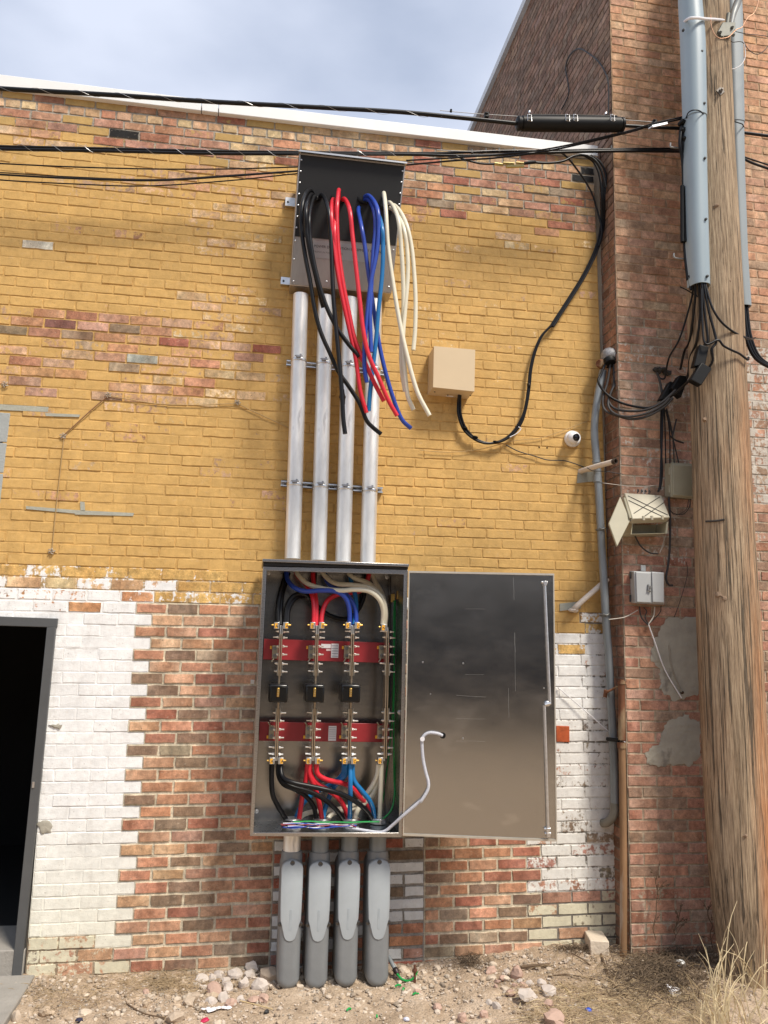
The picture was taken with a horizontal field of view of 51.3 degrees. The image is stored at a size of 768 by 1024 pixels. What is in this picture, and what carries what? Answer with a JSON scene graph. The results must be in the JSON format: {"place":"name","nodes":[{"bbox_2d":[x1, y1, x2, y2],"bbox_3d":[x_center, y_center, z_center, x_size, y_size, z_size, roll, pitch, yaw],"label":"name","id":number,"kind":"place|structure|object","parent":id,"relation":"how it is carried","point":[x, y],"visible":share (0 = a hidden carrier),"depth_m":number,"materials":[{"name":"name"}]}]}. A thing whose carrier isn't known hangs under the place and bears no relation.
{"place":"outdoors","nodes":[
{"label":"outdoors","id":0,"kind":"place"},
{"bbox_2d":[0,0,522,130],"label":"sky","id":1,"kind":"structure","parent":0,"point":[433,56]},
{"bbox_2d":[8,943,767,1023],"bbox_3d":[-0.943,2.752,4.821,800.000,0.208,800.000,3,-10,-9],"label":"ground","id":2,"kind":"structure","parent":0,"point":[296,998],"depth_m":4.45,"materials":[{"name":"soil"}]},
{"bbox_2d":[0,975,34,1023],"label":"concrete step","id":3,"kind":"object","parent":2,"relation":"on","point":[10,1000],"visible":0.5,"depth_m":4.38,"materials":[{"name":"concrete"}]},
{"bbox_2d":[7,972,163,1023],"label":"dead grass","id":4,"kind":"structure","parent":2,"relation":"on","point":[63,1003],"depth_m":4.40,"materials":[{"name":"plant"}]},
{"bbox_2d":[73,967,255,1003],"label":"dead grass","id":5,"kind":"structure","parent":2,"relation":"on","point":[159,980],"depth_m":4.58,"materials":[{"name":"plant"}]},
{"bbox_2d":[260,966,276,981],"bbox_3d":[-0.668,2.733,4.708,0.124,0.110,0.108,3,-10,-9],"label":"broken stone","id":6,"kind":"object","parent":2,"relation":"on","point":[268,973],"visible":0.63,"depth_m":4.67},
{"bbox_2d":[0,75,615,975],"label":"brick building","id":7,"kind":"structure","parent":2,"relation":"on","point":[128,635],"depth_m":5.35,"materials":[{"name":"yellow brick"}]},
{"bbox_2d":[285,292,307,559],"bbox_3d":[-0.583,-0.595,5.345,0.135,1.828,0.122,3,-10,-9],"label":"conduit","id":8,"kind":"object","parent":7,"relation":"attached to","point":[294,485],"visible":1,"depth_m":5.30,"materials":[{"name":"metal"}]},
{"bbox_2d":[311,294,332,560],"bbox_3d":[-0.414,-0.587,5.373,0.132,1.833,0.122,3,-10,-9],"label":"conduit","id":9,"kind":"object","parent":7,"relation":"attached to","point":[320,486],"visible":0.95,"depth_m":5.32,"materials":[{"name":"metal"}]},
{"bbox_2d":[281,480,382,493],"bbox_3d":[-0.350,-0.167,5.400,0.687,0.046,0.042,3,-10,-9],"label":"strut channel","id":10,"kind":"object","parent":7,"relation":"attached to","point":[333,487],"visible":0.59,"depth_m":5.39,"materials":[{"name":"metal"}]},
{"bbox_2d":[280,150,406,301],"bbox_3d":[-0.284,-1.946,5.502,0.797,0.840,0.442,3,-10,-9],"label":"cable tap box","id":11,"kind":"object","parent":7,"relation":"attached to","point":[355,179],"visible":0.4,"depth_m":5.43,"materials":[{"name":"metal"}]},
{"bbox_2d":[0,170,291,179],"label":"overhead cable","id":12,"kind":"object","parent":11,"relation":"attached to","point":[111,178],"visible":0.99,"depth_m":5.29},
{"bbox_2d":[0,170,297,181],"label":"overhead cable","id":13,"kind":"object","parent":11,"relation":"attached to","point":[100,179],"visible":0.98,"depth_m":5.31,"materials":[{"name":"rubber"}]},
{"bbox_2d":[0,163,297,169],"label":"overhead cable","id":14,"kind":"object","parent":11,"relation":"attached to","point":[150,168],"visible":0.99,"depth_m":5.35,"materials":[{"name":"rubber"}]},
{"bbox_2d":[0,173,297,186],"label":"overhead cable","id":15,"kind":"object","parent":11,"relation":"attached to","point":[147,185],"visible":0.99,"depth_m":5.31,"materials":[{"name":"rubber"}]},
{"bbox_2d":[304,192,323,307],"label":"power cable","id":16,"kind":"object","parent":11,"relation":"hanging from","point":[306,208],"visible":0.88,"depth_m":5.00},
{"bbox_2d":[318,193,346,433],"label":"power cable","id":17,"kind":"object","parent":11,"relation":"hanging from","point":[342,397],"visible":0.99,"depth_m":4.96,"materials":[{"name":"black rubber"}]},
{"bbox_2d":[308,195,359,357],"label":"power cable","id":18,"kind":"object","parent":11,"relation":"hanging from","point":[327,308],"visible":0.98,"depth_m":4.98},
{"bbox_2d":[299,188,381,435],"bbox_3d":[-0.285,-1.337,5.056,0.541,1.701,0.343,-1,-10,14],"label":"power cable","id":19,"kind":"object","parent":11,"relation":"hanging from","point":[321,333],"visible":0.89,"depth_m":4.98,"materials":[{"name":"plastic"}]},
{"bbox_2d":[330,197,367,412],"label":"power cable","id":20,"kind":"object","parent":11,"relation":"hanging from","point":[355,358],"visible":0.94,"depth_m":5.01,"materials":[{"name":"plastic"}]},
{"bbox_2d":[335,188,385,401],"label":"power cable","id":21,"kind":"object","parent":11,"relation":"hanging from","point":[355,340],"visible":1,"depth_m":5.02,"materials":[{"name":"plastic"}]},
{"bbox_2d":[340,197,398,416],"bbox_3d":[-0.104,-1.353,5.173,0.403,1.578,0.384,3,-10,-9],"label":"power cable","id":22,"kind":"object","parent":11,"relation":"hanging from","point":[362,324],"visible":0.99,"depth_m":4.98,"materials":[{"name":"plastic"}]},
{"bbox_2d":[363,197,376,352],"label":"power cable","id":23,"kind":"object","parent":11,"relation":"hanging from","point":[370,332],"visible":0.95,"depth_m":5.06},
{"bbox_2d":[362,193,380,382],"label":"power cable","id":24,"kind":"object","parent":11,"relation":"hanging from","point":[375,259],"visible":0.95,"depth_m":5.04,"materials":[{"name":"rubber"}]},
{"bbox_2d":[367,214,384,410],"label":"power cable","id":25,"kind":"object","parent":11,"relation":"hanging from","point":[377,320],"visible":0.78,"depth_m":5.03,"materials":[{"name":"plastic"}]},
{"bbox_2d":[356,205,411,429],"bbox_3d":[-0.005,-1.322,5.220,0.396,1.642,0.332,3,-10,-9],"label":"power cable","id":26,"kind":"object","parent":11,"relation":"hanging from","point":[382,359],"visible":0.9,"depth_m":5.05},
{"bbox_2d":[387,200,404,391],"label":"power cable","id":27,"kind":"object","parent":11,"relation":"hanging from","point":[399,228],"visible":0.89,"depth_m":5.09,"materials":[{"name":"rubber"}]},
{"bbox_2d":[388,206,414,410],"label":"power cable","id":28,"kind":"object","parent":11,"relation":"hanging from","point":[404,317],"visible":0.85,"depth_m":5.08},
{"bbox_2d":[394,203,417,350],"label":"power cable","id":29,"kind":"object","parent":11,"relation":"hanging from","point":[414,277],"visible":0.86,"depth_m":5.12,"materials":[{"name":"plastic"}]},
{"bbox_2d":[382,191,431,415],"bbox_3d":[0.073,-1.391,5.161,0.247,1.621,0.449,14,-16,-50],"label":"power cable","id":30,"kind":"object","parent":11,"relation":"hanging from","point":[401,330],"visible":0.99,"depth_m":5.06,"materials":[{"name":"plastic"}]},
{"bbox_2d":[335,296,357,561],"bbox_3d":[-0.251,-0.578,5.399,0.122,1.838,0.122,3,-10,-9],"label":"conduit","id":31,"kind":"object","parent":7,"relation":"attached to","point":[344,499],"visible":0.74,"depth_m":5.33,"materials":[{"name":"metal"}]},
{"bbox_2d":[360,298,381,562],"bbox_3d":[-0.085,-0.569,5.426,0.114,1.843,0.122,3,-10,-9],"label":"conduit","id":32,"kind":"object","parent":7,"relation":"attached to","point":[369,498],"visible":0.6,"depth_m":5.33,"materials":[{"name":"metal"}]},
{"bbox_2d":[250,559,556,841],"bbox_3d":[0.087,1.137,4.952,1.855,1.603,0.529,2,-10,-3],"label":"electrical cabinet","id":33,"kind":"object","parent":7,"relation":"attached to","point":[477,673],"visible":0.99,"depth_m":4.85,"materials":[{"name":"silver metal"}]},
{"bbox_2d":[269,764,287,819],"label":"cabinet cable","id":34,"kind":"object","parent":33,"relation":"attached to","point":[280,810],"visible":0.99,"depth_m":4.75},
{"bbox_2d":[275,572,285,624],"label":"cabinet cable","id":35,"kind":"object","parent":33,"relation":"attached to","point":[279,597],"visible":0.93,"depth_m":4.96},
{"bbox_2d":[276,828,302,987],"bbox_3d":[-0.554,2.316,4.731,0.144,0.890,0.190,3,-10,-9],"label":"oval fitting","id":36,"kind":"object","parent":33,"relation":"hanging from","point":[289,923],"visible":0.94,"depth_m":4.64,"materials":[{"name":"plastic"}]},
{"bbox_2d":[276,764,318,818],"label":"cabinet cable","id":37,"kind":"object","parent":33,"relation":"attached to","point":[310,801],"visible":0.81,"depth_m":4.79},
{"bbox_2d":[278,764,344,821],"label":"cabinet cable","id":38,"kind":"object","parent":33,"relation":"attached to","point":[332,806],"visible":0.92,"depth_m":4.76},
{"bbox_2d":[303,826,330,988],"bbox_3d":[-0.394,2.328,4.757,0.146,0.896,0.190,3,-10,-9],"label":"oval fitting","id":39,"kind":"object","parent":33,"relation":"attached to","point":[317,923],"visible":0.98,"depth_m":4.67,"materials":[{"name":"plastic"}]},
{"bbox_2d":[284,572,351,625],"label":"cabinet cable","id":40,"kind":"object","parent":33,"relation":"attached to","point":[318,590],"visible":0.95,"depth_m":4.96,"materials":[{"name":"plastic"}]},
{"bbox_2d":[283,574,366,621],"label":"cabinet cable","id":41,"kind":"object","parent":33,"relation":"attached to","point":[326,614],"visible":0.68,"depth_m":5.08,"materials":[{"name":"rubber"}]},
{"bbox_2d":[278,764,373,824],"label":"cabinet cable","id":42,"kind":"object","parent":33,"relation":"attached to","point":[359,804],"visible":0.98,"depth_m":4.73,"materials":[{"name":"rubber"}]},
{"bbox_2d":[295,572,385,623],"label":"cabinet cable","id":43,"kind":"object","parent":33,"relation":"attached to","point":[376,596],"visible":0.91,"depth_m":4.97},
{"bbox_2d":[302,763,379,818],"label":"cabinet cable","id":44,"kind":"object","parent":33,"relation":"attached to","point":[368,792],"visible":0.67,"depth_m":4.89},
{"bbox_2d":[314,764,370,811],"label":"cabinet cable","id":45,"kind":"object","parent":33,"relation":"attached to","point":[320,776],"visible":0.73,"depth_m":4.84,"materials":[{"name":"rubber"}]},
{"bbox_2d":[319,574,370,621],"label":"cabinet cable","id":46,"kind":"object","parent":33,"relation":"attached to","point":[326,602],"visible":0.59,"depth_m":5.01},
{"bbox_2d":[332,824,359,986],"bbox_3d":[-0.222,2.335,4.785,0.146,0.891,0.190,3,-10,-9],"label":"oval fitting","id":47,"kind":"object","parent":33,"relation":"attached to","point":[346,922],"visible":0.98,"depth_m":4.70,"materials":[{"name":"plastic"}]},
{"bbox_2d":[347,764,352,818],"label":"cabinet cable","id":48,"kind":"object","parent":33,"relation":"attached to","point":[350,786],"visible":0.94,"depth_m":4.80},
{"bbox_2d":[321,573,387,623],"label":"cabinet cable","id":49,"kind":"object","parent":33,"relation":"attached to","point":[325,576],"visible":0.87,"depth_m":5.04,"materials":[{"name":"plastic"}]},
{"bbox_2d":[352,764,376,817],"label":"cabinet cable","id":50,"kind":"object","parent":33,"relation":"attached to","point":[360,789],"visible":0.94,"depth_m":4.83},
{"bbox_2d":[362,824,390,986],"bbox_3d":[-0.043,2.349,4.813,0.149,0.896,0.190,3,-10,-9],"label":"oval fitting","id":51,"kind":"object","parent":33,"relation":"hanging from","point":[376,908],"visible":0.99,"depth_m":4.73,"materials":[{"name":"plastic"}]},
{"bbox_2d":[377,764,383,817],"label":"cabinet cable","id":52,"kind":"object","parent":33,"relation":"attached to","point":[380,792],"visible":0.95,"depth_m":4.86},
{"bbox_2d":[382,600,394,818],"bbox_3d":[0.047,1.228,5.028,0.066,1.353,0.180,-2,-11,19],"label":"ground wire","id":53,"kind":"object","parent":33,"relation":"attached to","point":[385,816],"visible":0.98,"depth_m":5.07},
{"bbox_2d":[345,731,442,831],"bbox_3d":[0.062,1.595,4.726,0.563,0.598,0.055,1,-10,5],"label":"braided sleeve","id":54,"kind":"object","parent":33,"relation":"in","point":[403,815],"visible":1,"depth_m":4.69,"materials":[{"name":"plastic"}]},
{"bbox_2d":[428,346,474,398],"bbox_3d":[0.470,-0.965,5.604,0.297,0.324,0.178,3,-10,-9],"label":"junction box","id":55,"kind":"object","parent":7,"relation":"attached to","point":[451,372],"visible":1,"depth_m":5.52,"materials":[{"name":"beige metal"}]},
{"bbox_2d":[556,726,569,741],"bbox_3d":[1.206,1.498,5.399,0.094,0.106,0.012,3,-10,-9],"label":"rusty plate","id":56,"kind":"object","parent":7,"relation":"attached to","point":[562,733],"visible":0.97,"depth_m":5.39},
{"bbox_2d":[564,431,580,446],"bbox_3d":[1.362,-0.534,5.714,0.125,0.120,0.123,3,-10,-9],"label":"security camera","id":57,"kind":"object","parent":7,"relation":"attached to","point":[572,438],"visible":1,"depth_m":5.68,"materials":[{"name":"white plastic"}]},
{"bbox_2d":[568,579,609,612],"bbox_3d":[1.420,0.575,5.562,0.291,0.255,0.084,3,-10,-9],"label":"pipe stub","id":58,"kind":"object","parent":7,"relation":"attached to","point":[584,599],"visible":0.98,"depth_m":5.52,"materials":[{"name":"white plastic"}]},
{"bbox_2d":[578,458,617,473],"bbox_3d":[1.486,-0.318,5.578,0.044,0.038,0.376,6,-11,-25],"label":"pipe stub","id":59,"kind":"object","parent":7,"relation":"attached to","point":[600,465],"visible":0.98,"depth_m":5.54,"materials":[{"name":"white plastic"}]},
{"bbox_2d":[591,347,618,826],"bbox_3d":[1.553,0.454,5.541,0.205,3.327,0.161,-4,-12,31],"label":"service mast","id":60,"kind":"object","parent":7,"relation":"attached to","point":[608,356],"visible":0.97,"depth_m":5.50,"materials":[{"name":"metal"}]},
{"bbox_2d":[601,364,673,419],"bbox_3d":[1.770,-0.877,5.602,0.478,0.502,0.102,-4,-11,29],"label":"service drop","id":61,"kind":"object","parent":60,"relation":"attached to","point":[637,418],"visible":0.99,"depth_m":5.58,"materials":[{"name":"black rubber"}]},
{"bbox_2d":[607,383,670,417],"bbox_3d":[1.766,-0.894,5.585,0.417,0.503,0.149,-6,-13,37],"label":"service drop","id":62,"kind":"object","parent":60,"relation":"attached to","point":[636,415],"visible":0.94,"depth_m":5.53,"materials":[{"name":"black rubber"}]},
{"bbox_2d":[609,364,675,411],"bbox_3d":[1.797,-0.912,5.598,0.458,0.456,0.107,-4,-12,30],"label":"service drop","id":63,"kind":"object","parent":60,"relation":"attached to","point":[646,409],"visible":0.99,"depth_m":5.54,"materials":[{"name":"black rubber"}]},
{"bbox_2d":[597,364,688,408],"bbox_3d":[1.832,-0.926,5.570,0.669,0.413,0.146,-5,-12,33],"label":"service drop","id":64,"kind":"object","parent":60,"relation":"attached to","point":[626,404],"visible":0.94,"depth_m":5.64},
{"bbox_2d":[12,953,757,1023],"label":"earth clods","id":65,"kind":"object","parent":2,"relation":"on","point":[145,1004],"visible":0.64,"depth_m":4.46,"materials":[{"name":"soil"}]},
{"bbox_2d":[441,951,503,973],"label":"dead grass","id":66,"kind":"structure","parent":2,"relation":"on","point":[463,960],"depth_m":4.94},
{"bbox_2d":[518,988,537,1002],"bbox_3d":[0.797,2.698,4.459,0.124,0.082,0.083,6,-11,-21],"label":"broken stone","id":67,"kind":"object","parent":2,"relation":"on","point":[527,993],"visible":0.89,"depth_m":4.43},
{"bbox_2d":[544,1008,565,1023],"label":"broken stone","id":68,"kind":"object","parent":2,"relation":"on","point":[553,1015],"visible":0.96,"depth_m":4.18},
{"bbox_2d":[584,930,608,955],"bbox_3d":[1.359,2.755,5.116,0.118,0.088,0.200,1,-10,3],"label":"loose brick","id":69,"kind":"object","parent":2,"relation":"on","point":[597,942],"visible":1,"depth_m":5.03,"materials":[{"name":"brick"}]},
{"bbox_2d":[467,0,767,956],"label":"tall brick building","id":70,"kind":"structure","parent":2,"relation":"on","point":[633,46],"depth_m":5.79,"materials":[{"name":"brick"}]},
{"bbox_2d":[457,157,602,444],"bbox_3d":[1.090,-1.591,5.826,1.113,2.299,0.097,3,-10,-9],"label":"feed cable","id":71,"kind":"object","parent":70,"relation":"attached to","point":[551,324],"visible":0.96,"depth_m":5.81,"materials":[{"name":"rubber"}]},
{"bbox_2d":[459,154,606,443],"bbox_3d":[1.106,-1.594,5.829,1.125,2.304,0.096,3,-10,-9],"label":"feed cable","id":72,"kind":"object","parent":70,"relation":"attached to","point":[523,418],"visible":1,"depth_m":5.83,"materials":[{"name":"rubber"}]},
{"bbox_2d":[562,154,602,246],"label":"single feed cable","id":73,"kind":"object","parent":70,"relation":"attached to","point":[581,175],"visible":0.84,"depth_m":6.04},
{"bbox_2d":[561,48,609,114],"bbox_3d":[1.644,-3.478,6.601,0.012,1.106,0.936,3,-10,-9],"label":"side wire","id":74,"kind":"object","parent":70,"relation":"attached to","point":[596,59],"visible":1,"depth_m":6.55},
{"bbox_2d":[603,680,626,957],"bbox_3d":[1.506,1.980,5.194,0.165,1.752,0.073,-6,-13,37],"label":"rusty pipe","id":75,"kind":"object","parent":70,"relation":"attached to","point":[620,686],"visible":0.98,"depth_m":5.16,"materials":[{"name":"metal"}]},
{"bbox_2d":[608,489,669,546],"bbox_3d":[1.698,0.044,5.394,0.451,0.436,0.242,3,-10,-9],"label":"telecom box","id":76,"kind":"object","parent":70,"relation":"attached to","point":[634,509],"visible":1,"depth_m":5.39,"materials":[{"name":"beige plastic"}]},
{"bbox_2d":[608,497,629,546],"bbox_3d":[1.560,0.064,5.317,0.161,0.362,0.075,10,-13,-39],"label":"side door","id":77,"kind":"structure","parent":76,"relation":"in","point":[619,521],"depth_m":5.31,"materials":[{"name":"beige plastic"}]},
{"bbox_2d":[629,565,663,604],"bbox_3d":[1.789,0.487,5.393,0.280,0.265,0.128,3,-10,-9],"label":"telecom box","id":78,"kind":"object","parent":70,"relation":"attached to","point":[647,587],"visible":1,"depth_m":5.34,"materials":[{"name":"grey plastic"}]},
{"bbox_2d":[665,459,692,498],"bbox_3d":[2.069,-0.227,5.580,0.215,0.281,0.096,3,-10,-9],"label":"telecom box","id":79,"kind":"object","parent":70,"relation":"attached to","point":[678,480],"visible":0.84,"depth_m":5.53,"materials":[{"name":"beige plastic"}]},
{"bbox_2d":[665,497,672,585],"bbox_3d":[1.938,0.198,5.462,0.058,0.618,0.015,3,-10,-9],"label":"telecom wire","id":80,"kind":"object","parent":79,"relation":"attached to","point":[669,552],"visible":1,"depth_m":5.45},
{"bbox_2d":[566,939,733,1022],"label":"dead grass","id":81,"kind":"structure","parent":2,"relation":"on","point":[646,971],"depth_m":4.70,"materials":[{"name":"plant"}]},
{"bbox_2d":[683,944,754,1023],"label":"standing straw","id":82,"kind":"object","parent":2,"relation":"on","point":[707,1001],"visible":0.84,"depth_m":4.21,"materials":[{"name":"plant"}]},
{"bbox_2d":[671,902,767,1023],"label":"standing straw","id":83,"kind":"object","parent":2,"relation":"on","point":[763,994],"visible":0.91,"depth_m":4.23,"materials":[{"name":"plant"}]},
{"bbox_2d":[686,0,767,989],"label":"utility pole","id":84,"kind":"object","parent":2,"relation":"on","point":[733,717],"visible":0.77,"depth_m":5.08,"materials":[{"name":"brown wood"}]},
{"bbox_2d":[679,283,696,369],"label":"pole cable","id":85,"kind":"object","parent":84,"relation":"attached to","point":[692,324],"visible":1,"depth_m":5.46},
{"bbox_2d":[686,283,700,378],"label":"pole cable","id":86,"kind":"object","parent":84,"relation":"attached to","point":[698,331],"visible":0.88,"depth_m":5.40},
{"bbox_2d":[669,375,687,398],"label":"splice block","id":87,"kind":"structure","parent":86,"relation":"attached to","point":[679,381],"depth_m":5.55,"materials":[{"name":"plastic"}]},
{"bbox_2d":[678,0,709,287],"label":"riser guard","id":88,"kind":"object","parent":84,"relation":"attached to","point":[692,34],"visible":0.98,"depth_m":5.55,"materials":[{"name":"grey plastic"}]},
{"bbox_2d":[406,116,681,160],"bbox_3d":[1.162,-2.636,5.656,2.007,0.446,0.044,2,-10,-1],"label":"overhead cable","id":89,"kind":"object","parent":88,"relation":"attached to","point":[545,148],"visible":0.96,"depth_m":5.62,"materials":[{"name":"rubber"}]},
{"bbox_2d":[515,110,625,132],"bbox_3d":[1.319,-2.742,5.620,0.806,0.223,0.136,3,-10,-9],"label":"splice case","id":90,"kind":"object","parent":89,"relation":"hanging from","point":[575,123],"visible":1,"depth_m":5.59,"materials":[{"name":"plastic"}]},
{"bbox_2d":[0,86,516,125],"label":"overhead cable","id":91,"kind":"object","parent":90,"relation":"attached to","point":[242,103],"visible":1,"depth_m":5.24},
{"bbox_2d":[678,117,688,280],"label":"pole cable","id":92,"kind":"object","parent":88,"relation":"attached to","point":[682,160],"visible":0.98,"depth_m":5.60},
{"bbox_2d":[680,185,686,242],"bbox_3d":[2.070,-2.058,5.524,0.064,0.423,0.029,3,-10,-9],"label":"cable sleeve","id":93,"kind":"object","parent":92,"relation":"attached to","point":[683,236],"visible":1,"depth_m":5.51,"materials":[{"name":"plastic"}]},
{"bbox_2d":[700,282,708,345],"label":"pole cable","id":94,"kind":"object","parent":88,"relation":"attached to","point":[705,320],"visible":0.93,"depth_m":5.32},
{"bbox_2d":[691,345,708,368],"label":"splice block","id":95,"kind":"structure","parent":94,"relation":"attached to","point":[700,354],"depth_m":5.27,"materials":[{"name":"plastic"}]},
{"bbox_2d":[687,363,710,386],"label":"splice block","id":96,"kind":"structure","parent":95,"relation":"attached to","point":[700,373],"depth_m":5.23,"materials":[{"name":"plastic"}]},
{"bbox_2d":[703,282,716,367],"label":"pole cable","id":97,"kind":"object","parent":88,"relation":"attached to","point":[712,326],"visible":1,"depth_m":5.30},
{"bbox_2d":[700,289,749,360],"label":"pole cable","id":98,"kind":"object","parent":84,"relation":"attached to","point":[718,340],"visible":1,"depth_m":5.28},
{"bbox_2d":[717,0,741,38],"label":"pole bracket","id":99,"kind":"object","parent":84,"relation":"attached to","point":[726,29],"visible":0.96,"depth_m":5.78,"materials":[{"name":"metal"}]},
{"bbox_2d":[730,0,751,307],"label":"riser guard","id":100,"kind":"object","parent":84,"relation":"attached to","point":[737,49],"visible":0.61,"depth_m":5.91,"materials":[{"name":"grey"}]},
{"bbox_2d":[494,162,523,167],"bbox_3d":[0.895,-2.482,5.717,0.217,0.063,0.034,3,-10,-9],"label":"brass connector","id":101,"kind":"object","parent":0,"point":[513,165],"visible":1,"depth_m":5.71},
{"bbox_2d":[524,154,606,187],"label":"tap cable","id":102,"kind":"object","parent":101,"relation":"attached to","point":[583,155],"visible":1,"depth_m":5.88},
{"bbox_2d":[546,942,607,960],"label":"dead grass","id":103,"kind":"structure","parent":0,"point":[574,946],"depth_m":5.06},
{"bbox_2d":[484,941,750,1023],"bbox_3d":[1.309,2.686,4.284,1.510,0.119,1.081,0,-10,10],"label":"dead grass","id":104,"kind":"structure","parent":0,"point":[606,1014],"depth_m":4.30,"materials":[{"name":"plant"}]},
{"bbox_3d":[1.686,-2.697,5.927,0.024,0.036,0.024,3,-10,-9],"label":"cable clip","id":105,"kind":"object","parent":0,"visible":0},
{"bbox_2d":[0,147,678,156],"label":"overhead cable","id":106,"kind":"object","parent":105,"relation":"attached to","point":[297,153],"visible":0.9,"depth_m":5.47,"materials":[{"name":"rubber"}]},
{"bbox_2d":[0,145,678,153],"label":"overhead cable","id":107,"kind":"object","parent":106,"relation":"attached to","point":[197,150],"visible":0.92,"depth_m":5.45,"materials":[{"name":"rubber"}]},
{"bbox_3d":[1.946,-2.802,5.749,0.030,0.036,0.038,3,-10,-9],"label":"messenger clamp","id":108,"kind":"object","parent":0,"visible":0},
{"bbox_2d":[406,118,680,165],"bbox_3d":[1.161,-2.611,5.669,2.006,0.470,0.075,2,-10,-1],"label":"overhead cable","id":109,"kind":"object","parent":108,"relation":"attached to","point":[534,152],"visible":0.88,"depth_m":5.64,"materials":[{"name":"rubber"}]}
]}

